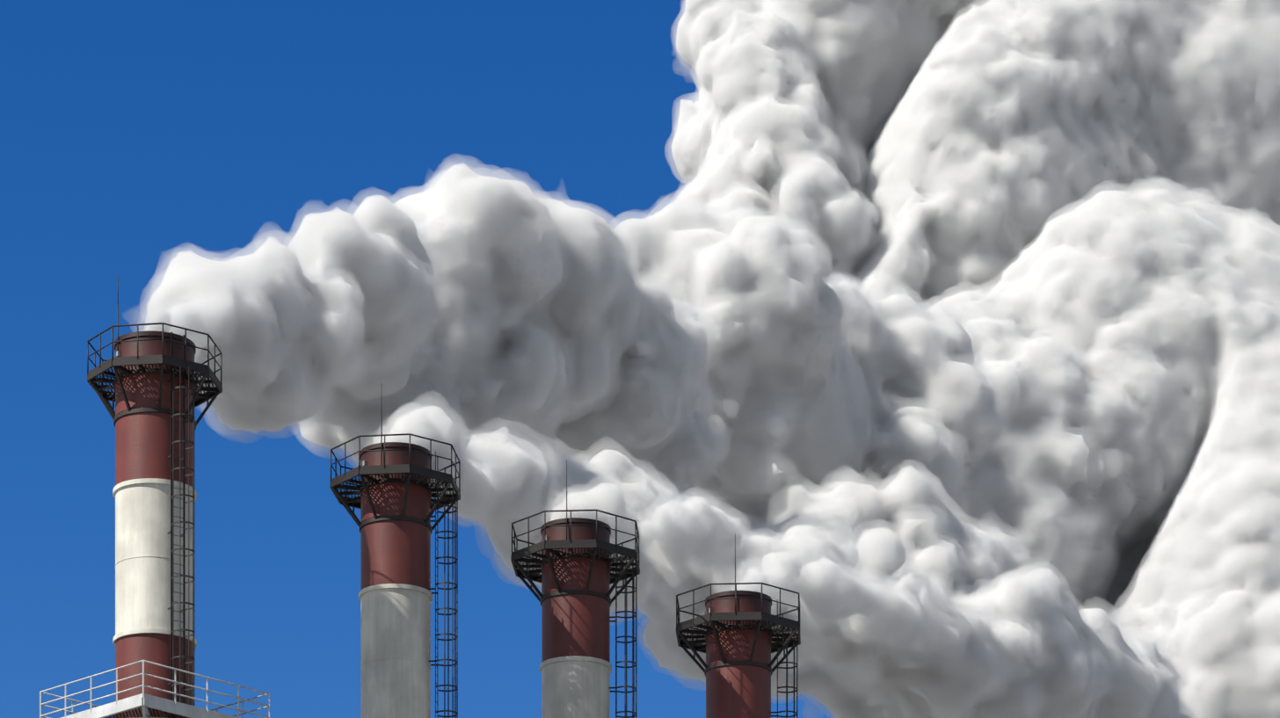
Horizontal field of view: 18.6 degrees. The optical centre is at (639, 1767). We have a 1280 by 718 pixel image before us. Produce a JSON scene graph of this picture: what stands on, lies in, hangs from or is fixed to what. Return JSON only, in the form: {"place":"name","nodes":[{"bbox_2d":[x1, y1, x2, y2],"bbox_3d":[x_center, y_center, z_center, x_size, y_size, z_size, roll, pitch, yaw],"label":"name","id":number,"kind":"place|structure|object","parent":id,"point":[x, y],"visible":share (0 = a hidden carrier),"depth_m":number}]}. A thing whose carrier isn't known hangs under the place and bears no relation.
{"place":"outdoors","nodes":[
{"label":"outdoors","id":0,"kind":"place"},
{"bbox_2d":[39,275,269,717],"bbox_3d":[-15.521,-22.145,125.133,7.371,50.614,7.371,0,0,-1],"label":"stack","id":1,"kind":"object","parent":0,"point":[163,385],"visible":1,"depth_m":123.95},
{"bbox_2d":[329,412,460,717],"bbox_3d":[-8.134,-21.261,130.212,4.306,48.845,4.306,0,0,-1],"label":"stack","id":2,"kind":"object","parent":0,"point":[393,503],"visible":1,"depth_m":129.25},
{"bbox_2d":[510,459,639,717],"bbox_3d":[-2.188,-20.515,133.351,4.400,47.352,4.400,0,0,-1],"label":"stack","id":3,"kind":"object","parent":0,"point":[576,567],"visible":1,"depth_m":132.38},
{"bbox_2d":[0,0,1279,717],"label":"sky","id":4,"kind":"structure","parent":0,"point":[961,318]},
{"bbox_2d":[676,533,800,717],"bbox_3d":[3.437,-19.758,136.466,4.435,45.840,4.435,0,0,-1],"label":"stack","id":5,"kind":"object","parent":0,"point":[738,637],"visible":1,"depth_m":135.47}
]}

